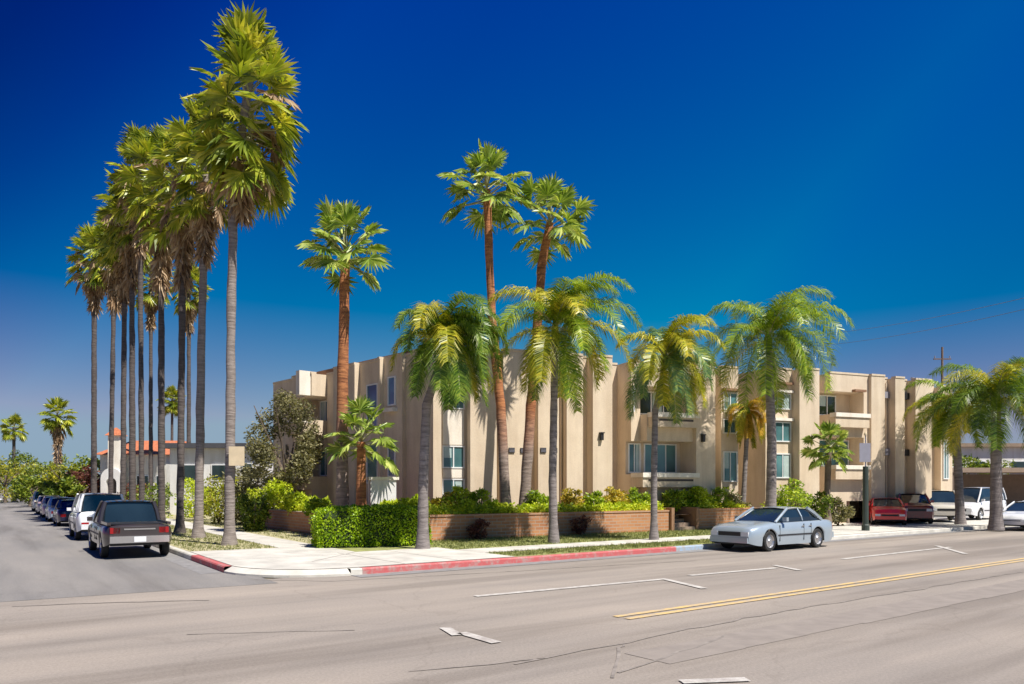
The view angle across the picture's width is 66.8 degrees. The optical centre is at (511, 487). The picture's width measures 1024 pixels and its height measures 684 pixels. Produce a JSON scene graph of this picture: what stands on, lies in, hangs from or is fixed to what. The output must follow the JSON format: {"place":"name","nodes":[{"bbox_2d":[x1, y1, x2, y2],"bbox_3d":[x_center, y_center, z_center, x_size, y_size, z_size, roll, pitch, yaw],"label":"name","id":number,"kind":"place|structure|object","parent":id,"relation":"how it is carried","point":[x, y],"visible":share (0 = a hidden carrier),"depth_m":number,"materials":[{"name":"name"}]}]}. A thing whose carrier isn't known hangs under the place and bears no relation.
{"place":"outdoors","nodes":[
{"label":"outdoors","id":0,"kind":"place"},
{"bbox_2d":[0,495,276,601],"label":"side road","id":1,"kind":"structure","parent":0,"point":[41,557],"depth_m":20.15,"materials":[{"name":"asphalt"}]},
{"bbox_2d":[0,412,28,501],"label":"fan palm","id":2,"kind":"object","parent":1,"relation":"on","point":[13,421],"visible":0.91,"depth_m":111.80,"materials":[{"name":"green plant"}]},
{"bbox_2d":[0,455,36,502],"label":"leafy tree","id":3,"kind":"object","parent":1,"relation":"on","point":[4,472],"visible":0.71,"depth_m":105.07,"materials":[{"name":"green plant"}]},
{"bbox_2d":[1,450,37,501],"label":"leafy tree","id":4,"kind":"object","parent":1,"relation":"on","point":[21,457],"visible":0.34,"depth_m":111.75,"materials":[{"name":"green plant"}]},
{"bbox_2d":[7,473,50,505],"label":"leafy tree","id":5,"kind":"object","parent":1,"relation":"on","point":[22,489],"visible":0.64,"depth_m":83.02,"materials":[{"name":"green plant"}]},
{"bbox_2d":[43,497,74,521],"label":"pale blue sedan","id":6,"kind":"object","parent":1,"relation":"on","point":[49,510],"visible":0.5,"depth_m":48.14,"materials":[{"name":"paint"}]},
{"bbox_2d":[51,499,74,525],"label":"navy sedan","id":7,"kind":"object","parent":1,"relation":"on","point":[61,513],"visible":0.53,"depth_m":42.49,"materials":[{"name":"paint"}]},
{"bbox_2d":[67,493,123,539],"bbox_3d":[-17.513,1.153,32.773,2.114,1.885,4.860,0,0,-33],"label":"white wagon","id":8,"kind":"object","parent":1,"relation":"on","point":[84,506],"visible":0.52,"depth_m":30.89,"materials":[{"name":"paint"}]},
{"bbox_2d":[87,500,171,557],"bbox_3d":[-12.411,1.244,25.066,2.163,1.705,5.360,0,0,-33],"label":"pickup truck","id":9,"kind":"object","parent":1,"relation":"on","point":[126,522],"visible":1,"depth_m":23.81,"materials":[{"name":"grey paint"}]},
{"bbox_2d":[0,488,350,578],"bbox_3d":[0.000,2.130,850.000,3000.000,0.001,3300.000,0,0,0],"label":"ground","id":10,"kind":"structure","parent":0,"point":[230,566],"depth_m":20.47,"materials":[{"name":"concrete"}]},
{"bbox_2d":[152,525,1013,577],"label":"curb","id":11,"kind":"structure","parent":10,"relation":"on","point":[220,566],"depth_m":21.28,"materials":[{"name":"concrete"}]},
{"bbox_2d":[952,468,1023,508],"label":"carport","id":12,"kind":"object","parent":10,"relation":"on","point":[1013,482],"visible":0.16,"depth_m":62.70,"materials":[{"name":"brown wood"}]},
{"bbox_2d":[165,510,462,551],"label":"dry lawn","id":13,"kind":"structure","parent":0,"point":[236,527],"depth_m":30.22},
{"bbox_2d":[22,454,76,490],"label":"leafy tree","id":14,"kind":"object","parent":13,"relation":"on","point":[37,470],"visible":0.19,"depth_m":91.14,"materials":[{"name":"green plant"}]},
{"bbox_2d":[38,396,77,483],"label":"fan palm","id":15,"kind":"object","parent":13,"relation":"on","point":[55,428],"visible":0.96,"depth_m":84.72,"materials":[{"name":"green plant"}]},
{"bbox_2d":[36,471,86,497],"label":"leafy tree","id":16,"kind":"object","parent":13,"relation":"on","point":[65,487],"visible":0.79,"depth_m":66.99,"materials":[{"name":"green plant"}]},
{"bbox_2d":[38,461,86,485],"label":"leafy tree","id":17,"kind":"object","parent":13,"relation":"on","point":[53,474],"visible":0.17,"depth_m":81.92,"materials":[{"name":"green plant"}]},
{"bbox_2d":[66,464,99,497],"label":"leafy tree","id":18,"kind":"object","parent":13,"relation":"on","point":[84,477],"visible":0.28,"depth_m":70.00,"materials":[{"name":"brown plant"}]},
{"bbox_2d":[65,220,107,492],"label":"fan palm","id":19,"kind":"object","parent":13,"relation":"on","point":[94,294],"visible":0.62,"depth_m":60.79,"materials":[{"name":"green plant"}]},
{"bbox_2d":[79,205,121,492],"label":"fan palm","id":20,"kind":"object","parent":13,"relation":"on","point":[108,279],"visible":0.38,"depth_m":52.85,"materials":[{"name":"green plant"}]},
{"bbox_2d":[93,195,149,499],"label":"fan palm","id":21,"kind":"object","parent":13,"relation":"on","point":[117,270],"visible":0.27,"depth_m":47.66,"materials":[{"name":"green plant"}]},
{"bbox_2d":[92,165,153,499],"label":"fan palm","id":22,"kind":"object","parent":13,"relation":"on","point":[123,249],"visible":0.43,"depth_m":44.45,"materials":[{"name":"green plant"}]},
{"bbox_2d":[103,122,172,499],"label":"fan palm","id":23,"kind":"object","parent":13,"relation":"on","point":[119,211],"visible":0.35,"depth_m":41.46,"materials":[{"name":"green plant"}]},
{"bbox_2d":[135,257,170,500],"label":"fan palm","id":24,"kind":"object","parent":13,"relation":"on","point":[150,304],"visible":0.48,"depth_m":65.86,"materials":[{"name":"green plant"}]},
{"bbox_2d":[114,122,193,519],"bbox_3d":[-16.702,-7.539,36.970,3.801,19.163,3.964,0,0,0],"label":"fan palm","id":25,"kind":"object","parent":13,"relation":"on","point":[141,149],"visible":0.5,"depth_m":36.58,"materials":[{"name":"green plant"}]},
{"bbox_2d":[155,385,185,440],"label":"fan palm","id":26,"kind":"object","parent":13,"relation":"on","point":[171,408],"visible":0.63,"depth_m":79.67,"materials":[{"name":"green plant"}]},
{"bbox_2d":[139,119,217,533],"bbox_3d":[-13.956,-6.884,33.003,3.301,17.857,3.559,0,0,35],"label":"fan palm","id":27,"kind":"object","parent":13,"relation":"on","point":[177,239],"visible":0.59,"depth_m":32.86,"materials":[{"name":"green plant"}]},
{"bbox_2d":[168,260,213,442],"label":"fan palm","id":28,"kind":"object","parent":13,"relation":"on","point":[191,305],"visible":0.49,"depth_m":61.86,"materials":[{"name":"green plant"}]},
{"bbox_2d":[174,477,220,519],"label":"shrub","id":29,"kind":"object","parent":13,"relation":"on","point":[190,504],"visible":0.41,"depth_m":45.45,"materials":[{"name":"green plant"}]},
{"bbox_2d":[161,91,240,537],"bbox_3d":[-11.591,-6.612,29.974,3.753,17.333,3.307,0,0,0],"label":"fan palm","id":30,"kind":"object","parent":13,"relation":"on","point":[207,224],"visible":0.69,"depth_m":29.84,"materials":[{"name":"green plant"}]},
{"bbox_2d":[204,474,244,523],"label":"shrub","id":31,"kind":"object","parent":13,"relation":"on","point":[217,515],"visible":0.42,"depth_m":41.47,"materials":[{"name":"green plant"}]},
{"bbox_2d":[219,468,260,523],"bbox_3d":[-13.706,0.451,40.059,2.713,2.998,2.260,0,0,-17],"label":"shrub","id":32,"kind":"object","parent":13,"relation":"on","point":[237,513],"visible":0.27,"depth_m":39.75,"materials":[{"name":"green plant"}]},
{"bbox_2d":[220,462,271,497],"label":"leafy tree","id":33,"kind":"object","parent":13,"relation":"on","point":[239,477],"visible":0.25,"depth_m":51.68,"materials":[{"name":"green plant"}]},
{"bbox_2d":[183,0,308,545],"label":"fan palm","id":34,"kind":"object","parent":13,"relation":"on","point":[248,176],"visible":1,"depth_m":25.80,"materials":[{"name":"green plant"}]},
{"bbox_2d":[229,446,244,465],"bbox_3d":[-9.197,-1.057,25.930,0.500,0.640,0.040,0,0,-6],"label":"tan board","id":35,"kind":"object","parent":34,"relation":"attached to","point":[236,455],"visible":1,"depth_m":25.91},
{"bbox_2d":[235,493,271,531],"bbox_3d":[-11.559,1.177,34.565,1.697,1.908,1.529,0,0,-23],"label":"shrub","id":36,"kind":"object","parent":13,"relation":"on","point":[255,519],"visible":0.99,"depth_m":34.37,"materials":[{"name":"green plant"}]},
{"bbox_2d":[366,477,398,505],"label":"entry pillar","id":37,"kind":"structure","parent":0,"point":[380,489],"depth_m":30.20,"materials":[{"name":"paint"}]},
{"bbox_2d":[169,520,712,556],"bbox_3d":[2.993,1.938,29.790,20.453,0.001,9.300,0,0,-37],"label":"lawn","id":38,"kind":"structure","parent":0,"point":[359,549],"depth_m":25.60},
{"bbox_2d":[309,503,432,547],"bbox_3d":[-4.705,1.245,25.985,3.998,1.481,1.654,0,0,-22],"label":"clipped hedge","id":39,"kind":"object","parent":38,"relation":"on","point":[362,526],"visible":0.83,"depth_m":25.30,"materials":[{"name":"green plant"}]},
{"bbox_2d":[388,291,511,548],"bbox_3d":[-1.986,-1.958,24.519,4.092,8.000,4.307,0,0,0],"label":"feather palm","id":40,"kind":"object","parent":38,"relation":"on","point":[453,337],"visible":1,"depth_m":23.85,"materials":[{"name":"green plant"}]},
{"bbox_2d":[466,518,490,539],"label":"bush","id":41,"kind":"object","parent":38,"relation":"on","point":[479,523],"visible":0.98,"depth_m":29.00,"materials":[{"name":"red plant"}]},
{"bbox_2d":[486,270,644,542],"bbox_3d":[1.850,-2.638,27.140,5.626,9.365,5.199,0,0,-8],"label":"feather palm","id":42,"kind":"object","parent":38,"relation":"on","point":[560,309],"visible":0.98,"depth_m":26.76,"materials":[{"name":"green plant"}]},
{"bbox_2d":[570,514,591,534],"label":"bush","id":43,"kind":"object","parent":38,"relation":"on","point":[578,529],"visible":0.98,"depth_m":31.59,"materials":[{"name":"red plant"}]},
{"bbox_2d":[615,313,726,539],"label":"feather palm","id":44,"kind":"object","parent":38,"relation":"on","point":[673,347],"visible":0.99,"depth_m":28.37,"materials":[{"name":"green plant"}]},
{"bbox_2d":[663,507,698,530],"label":"entry steps","id":45,"kind":"structure","parent":38,"relation":"on","point":[685,522],"depth_m":35.66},
{"bbox_2d":[702,285,855,530],"bbox_3d":[11.647,-3.472,34.222,6.318,11.033,6.507,0,0,0],"label":"feather palm","id":46,"kind":"object","parent":38,"relation":"on","point":[771,321],"visible":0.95,"depth_m":34.10,"materials":[{"name":"green plant"}]},
{"bbox_2d":[0,527,1023,683],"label":"road","id":47,"kind":"structure","parent":0,"point":[389,627],"depth_m":11.83,"materials":[{"name":"asphalt"}]},
{"bbox_2d":[27,560,1017,677],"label":"tar seams","id":48,"kind":"object","parent":47,"relation":"on","point":[617,661],"visible":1,"depth_m":10.70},
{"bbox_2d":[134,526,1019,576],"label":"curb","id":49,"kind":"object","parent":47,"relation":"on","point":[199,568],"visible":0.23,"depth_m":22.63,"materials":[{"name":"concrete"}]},
{"bbox_2d":[441,627,750,682],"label":"worn arrow markings","id":50,"kind":"object","parent":47,"relation":"on","point":[450,631],"visible":1,"depth_m":8.48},
{"bbox_2d":[473,546,967,596],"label":"white markings","id":51,"kind":"object","parent":47,"relation":"on","point":[698,574],"visible":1,"depth_m":17.47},
{"bbox_2d":[710,506,833,550],"bbox_3d":[9.140,1.367,27.097,5.060,1.441,2.085,0,0,-37],"label":"silver sedan","id":52,"kind":"object","parent":47,"relation":"on","point":[786,525],"visible":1,"depth_m":26.24,"materials":[{"name":"paint"}]},
{"bbox_2d":[615,558,1023,618],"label":"yellow markings","id":53,"kind":"object","parent":47,"relation":"on","point":[641,616],"visible":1,"depth_m":15.47,"materials":[{"name":"paint"}]},
{"bbox_2d":[625,579,1023,663],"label":"worn lane","id":54,"kind":"structure","parent":47,"relation":"on","point":[762,635],"depth_m":11.80,"materials":[{"name":"asphalt"}]},
{"bbox_2d":[1003,500,1023,527],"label":"white sedan","id":55,"kind":"object","parent":47,"relation":"on","point":[1013,514],"visible":0.67,"depth_m":38.04,"materials":[{"name":"paint"}]},
{"bbox_2d":[0,0,1023,487],"label":"sky","id":56,"kind":"structure","parent":0,"point":[868,153],"materials":[{"name":"blue"}]},
{"bbox_2d":[166,516,988,568],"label":"sidewalk","id":57,"kind":"structure","parent":0,"point":[290,550],"depth_m":23.11,"materials":[{"name":"concrete"}]},
{"bbox_2d":[776,478,812,507],"bbox_3d":[13.534,0.728,37.450,2.358,2.446,2.273,0,0,0],"label":"shrub","id":58,"kind":"object","parent":57,"relation":"on","point":[797,492],"visible":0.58,"depth_m":37.09,"materials":[{"name":"green plant"}]},
{"bbox_2d":[798,490,836,518],"bbox_3d":[15.058,1.014,38.631,1.827,1.874,2.037,0,0,0],"label":"shrub","id":59,"kind":"object","parent":57,"relation":"on","point":[819,509],"visible":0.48,"depth_m":38.14,"materials":[{"name":"green plant"}]},
{"bbox_2d":[798,419,854,521],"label":"fan palm","id":60,"kind":"object","parent":57,"relation":"on","point":[830,429],"visible":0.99,"depth_m":38.36,"materials":[{"name":"green plant"}]},
{"bbox_2d":[830,496,855,525],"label":"shrub","id":61,"kind":"object","parent":57,"relation":"on","point":[841,514],"visible":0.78,"depth_m":39.17,"materials":[{"name":"green plant"}]},
{"bbox_2d":[859,431,870,530],"bbox_3d":[15.909,-0.310,34.964,0.432,4.500,0.343,0,0,-41],"label":"sign post","id":62,"kind":"object","parent":57,"relation":"on","point":[865,452],"visible":1,"depth_m":34.94,"materials":[{"name":"grey metal"}]},
{"bbox_2d":[869,497,907,524],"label":"red hatchback","id":63,"kind":"object","parent":57,"relation":"on","point":[886,509],"visible":0.79,"depth_m":40.18,"materials":[{"name":"paint"}]},
{"bbox_2d":[897,493,933,523],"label":"maroon wagon","id":64,"kind":"object","parent":57,"relation":"on","point":[920,507],"visible":0.57,"depth_m":41.55,"materials":[{"name":"paint"}]},
{"bbox_2d":[925,490,954,521],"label":"beige wagon","id":65,"kind":"object","parent":57,"relation":"on","point":[943,504],"visible":0.34,"depth_m":43.67,"materials":[{"name":"paint"}]},
{"bbox_2d":[902,378,1006,524],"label":"feather palm","id":66,"kind":"object","parent":57,"relation":"on","point":[936,434],"visible":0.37,"depth_m":40.81,"materials":[{"name":"green plant"}]},
{"bbox_2d":[920,356,1023,529],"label":"feather palm","id":67,"kind":"object","parent":57,"relation":"on","point":[1008,382],"visible":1,"depth_m":37.21,"materials":[{"name":"green plant"}]},
{"bbox_2d":[947,487,1006,519],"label":"white van","id":68,"kind":"object","parent":57,"relation":"on","point":[977,502],"visible":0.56,"depth_m":46.59,"materials":[{"name":"paint"}]},
{"bbox_2d":[174,522,980,569],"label":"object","id":69,"kind":"structure","parent":0,"point":[485,558],"depth_m":20.80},
{"bbox_2d":[97,428,186,509],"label":"tile roofed house","id":70,"kind":"structure","parent":69,"relation":"on","point":[104,456],"depth_m":68.00,"materials":[{"name":"terracotta roof tile"},{"name":"white stucco"},{"name":"glass"}]},
{"bbox_2d":[124,483,173,517],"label":"shrub","id":71,"kind":"object","parent":69,"relation":"on","point":[148,492],"visible":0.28,"depth_m":48.12,"materials":[{"name":"green plant"}]},
{"bbox_2d":[165,443,272,514],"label":"flat roofed house","id":72,"kind":"structure","parent":69,"relation":"on","point":[214,459],"depth_m":56.00,"materials":[{"name":"paint"}]},
{"bbox_2d":[258,509,314,533],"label":"brick wall","id":73,"kind":"structure","parent":69,"relation":"on","point":[296,521],"depth_m":34.53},
{"bbox_2d":[428,510,669,540],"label":"brick wall","id":74,"kind":"structure","parent":69,"relation":"on","point":[449,526],"depth_m":30.98,"materials":[{"name":"brick"}]},
{"bbox_2d":[273,348,951,523],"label":"apartment building","id":75,"kind":"structure","parent":69,"relation":"on","point":[603,443],"depth_m":38.17,"materials":[{"name":"paint"}]},
{"bbox_2d":[366,383,377,429],"bbox_3d":[-6.730,-3.900,37.396,0.068,2.200,0.999,0,0,-42],"label":"window","id":76,"kind":"structure","parent":75,"relation":"in","point":[371,389],"depth_m":37.33,"materials":[{"name":"blue glass"}]},
{"bbox_2d":[366,445,377,483],"bbox_3d":[-6.730,-1.150,37.396,0.068,1.900,0.999,0,0,-42],"label":"window","id":77,"kind":"structure","parent":75,"relation":"in","point":[371,466],"depth_m":37.40,"materials":[{"name":"blue glass"}]},
{"bbox_2d":[387,376,395,405],"bbox_3d":[-5.591,-4.496,36.071,0.068,1.352,0.620,0,0,-42],"label":"window","id":78,"kind":"structure","parent":75,"relation":"in","point":[391,381],"depth_m":36.09,"materials":[{"name":"glass"}]},
{"bbox_2d":[442,479,464,495],"bbox_3d":[-2.571,-0.025,34.075,1.030,0.750,0.068,0,0,-23],"label":"window","id":79,"kind":"structure","parent":75,"relation":"in","point":[446,483],"depth_m":34.03,"materials":[{"name":"glass"}]},
{"bbox_2d":[442,445,464,468],"bbox_3d":[-2.571,-1.350,34.075,1.030,1.000,0.068,0,0,-23],"label":"window","id":80,"kind":"structure","parent":75,"relation":"in","point":[452,456],"depth_m":34.07,"materials":[{"name":"glass"}]},
{"bbox_2d":[628,443,640,472],"bbox_3d":[5.980,-1.450,37.978,0.692,1.460,0.068,0,0,-23],"label":"window","id":81,"kind":"structure","parent":75,"relation":"in","point":[634,449],"depth_m":37.97,"materials":[{"name":"glass"}]},
{"bbox_2d":[640,391,675,414],"bbox_3d":[7.199,-4.175,38.491,2.153,1.150,0.068,0,0,-23],"label":"sliding door","id":82,"kind":"structure","parent":75,"relation":"in","point":[646,406],"depth_m":38.30,"materials":[{"name":"white glass"}]},
{"bbox_2d":[643,443,676,472],"bbox_3d":[7.360,-1.450,38.559,1.903,1.460,0.068,0,0,-23],"label":"sliding glass door","id":83,"kind":"structure","parent":75,"relation":"in","point":[667,453],"depth_m":38.63,"materials":[{"name":"teal glass"}]},
{"bbox_2d":[723,451,737,481],"bbox_3d":[11.096,-1.075,39.480,0.871,1.550,0.068,0,0,-23],"label":"window","id":84,"kind":"structure","parent":75,"relation":"in","point":[730,458],"depth_m":39.47,"materials":[{"name":"glass"}]},
{"bbox_2d":[776,422,790,441],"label":"window","id":85,"kind":"structure","parent":75,"relation":"in","point":[783,429],"depth_m":40.70,"materials":[{"name":"glass"}]},
{"bbox_2d":[776,453,790,477],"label":"window","id":86,"kind":"structure","parent":75,"relation":"in","point":[783,461],"depth_m":40.70,"materials":[{"name":"glass"}]},
{"bbox_2d":[819,395,835,414],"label":"sliding door","id":87,"kind":"structure","parent":75,"relation":"in","point":[826,406],"depth_m":42.80,"materials":[{"name":"glass"}]},
{"bbox_2d":[699,507,754,529],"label":"brick wall","id":88,"kind":"structure","parent":69,"relation":"on","point":[709,518],"depth_m":36.51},
{"bbox_2d":[952,453,1015,467],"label":"leafy tree","id":89,"kind":"object","parent":69,"relation":"on","point":[977,464],"visible":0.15,"depth_m":69.17,"materials":[{"name":"green plant"}]},
{"bbox_2d":[952,443,1023,467],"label":"white block","id":90,"kind":"structure","parent":69,"relation":"on","point":[1015,451],"depth_m":78.00,"materials":[{"name":"concrete"}]},
{"label":"raised bed","id":91,"kind":"structure","parent":0,"visible":0},
{"bbox_2d":[246,477,292,509],"bbox_3d":[-11.622,0.380,37.501,2.527,1.810,2.579,0,0,36],"label":"shrub","id":92,"kind":"object","parent":91,"relation":"on","point":[273,497],"visible":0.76,"depth_m":37.07,"materials":[{"name":"green plant"}]},
{"bbox_2d":[243,388,324,509],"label":"leafy tree","id":93,"kind":"object","parent":91,"relation":"on","point":[299,462],"visible":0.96,"depth_m":39.07,"materials":[{"name":"green plant"}]},
{"bbox_2d":[281,490,317,515],"bbox_3d":[-9.596,0.689,34.578,1.553,1.222,1.849,0,0,45],"label":"shrub","id":94,"kind":"object","parent":91,"relation":"on","point":[293,501],"visible":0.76,"depth_m":34.19,"materials":[{"name":"green plant"}]},
{"bbox_2d":[301,496,331,516],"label":"shrub","id":95,"kind":"object","parent":91,"relation":"on","point":[313,503],"visible":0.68,"depth_m":32.16,"materials":[{"name":"green plant"}]},
{"bbox_2d":[296,194,391,505],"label":"fan palm","id":96,"kind":"object","parent":91,"relation":"on","point":[339,215],"visible":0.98,"depth_m":30.79,"materials":[{"name":"green plant"}]},
{"bbox_2d":[323,395,399,505],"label":"fan palm","id":97,"kind":"object","parent":91,"relation":"on","point":[362,451],"visible":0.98,"depth_m":29.83,"materials":[{"name":"green plant"}]},
{"bbox_2d":[440,484,474,508],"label":"shrub","id":98,"kind":"object","parent":91,"relation":"on","point":[460,493],"visible":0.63,"depth_m":30.32,"materials":[{"name":"green plant"}]},
{"bbox_2d":[457,488,498,506],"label":"shrub","id":99,"kind":"object","parent":91,"relation":"on","point":[478,495],"visible":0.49,"depth_m":30.88,"materials":[{"name":"green plant"}]},
{"bbox_2d":[437,138,533,508],"bbox_3d":[-1.063,-6.549,32.098,4.116,15.815,3.849,0,0,0],"label":"fan palm","id":100,"kind":"object","parent":91,"relation":"on","point":[489,160],"visible":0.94,"depth_m":31.85,"materials":[{"name":"green plant"}]},
{"bbox_2d":[523,488,548,507],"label":"shrub","id":101,"kind":"object","parent":91,"relation":"on","point":[535,497],"visible":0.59,"depth_m":32.23,"materials":[{"name":"green plant"}]},
{"bbox_2d":[501,172,597,507],"bbox_3d":[1.566,-5.957,32.540,4.066,14.657,3.689,0,0,0],"label":"fan palm","id":102,"kind":"object","parent":91,"relation":"on","point":[552,192],"visible":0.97,"depth_m":32.32,"materials":[{"name":"green plant"}]},
{"bbox_2d":[560,487,585,507],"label":"shrub","id":103,"kind":"object","parent":91,"relation":"on","point":[568,498],"visible":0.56,"depth_m":33.34,"materials":[{"name":"yellow plant"}]},
{"bbox_2d":[428,498,748,514],"bbox_3d":[4.106,0.944,33.887,17.996,0.953,1.658,0,0,-33],"label":"ground cover","id":104,"kind":"object","parent":91,"relation":"on","point":[526,508],"visible":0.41,"depth_m":32.01,"materials":[{"name":"green plant"}]},
{"bbox_2d":[600,486,630,505],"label":"shrub","id":105,"kind":"object","parent":91,"relation":"on","point":[613,495],"visible":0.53,"depth_m":34.65,"materials":[{"name":"yellow plant"}]},
{"bbox_2d":[626,486,650,505],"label":"shrub","id":106,"kind":"object","parent":91,"relation":"on","point":[632,496],"visible":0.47,"depth_m":35.33,"materials":[{"name":"green plant"}]},
{"bbox_2d":[659,489,687,511],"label":"shrub","id":107,"kind":"object","parent":91,"relation":"on","point":[679,496],"visible":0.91,"depth_m":36.38,"materials":[{"name":"green plant"}]},
{"bbox_2d":[683,486,713,507],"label":"shrub","id":108,"kind":"object","parent":91,"relation":"on","point":[700,492],"visible":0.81,"depth_m":37.06,"materials":[{"name":"green plant"}]},
{"bbox_2d":[707,486,734,506],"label":"shrub","id":109,"kind":"object","parent":91,"relation":"on","point":[718,490],"visible":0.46,"depth_m":37.79,"materials":[{"name":"green plant"}]},
{"bbox_2d":[725,397,765,501],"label":"feather palm","id":110,"kind":"object","parent":91,"relation":"on","point":[744,426],"visible":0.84,"depth_m":38.58,"materials":[{"name":"green plant"}]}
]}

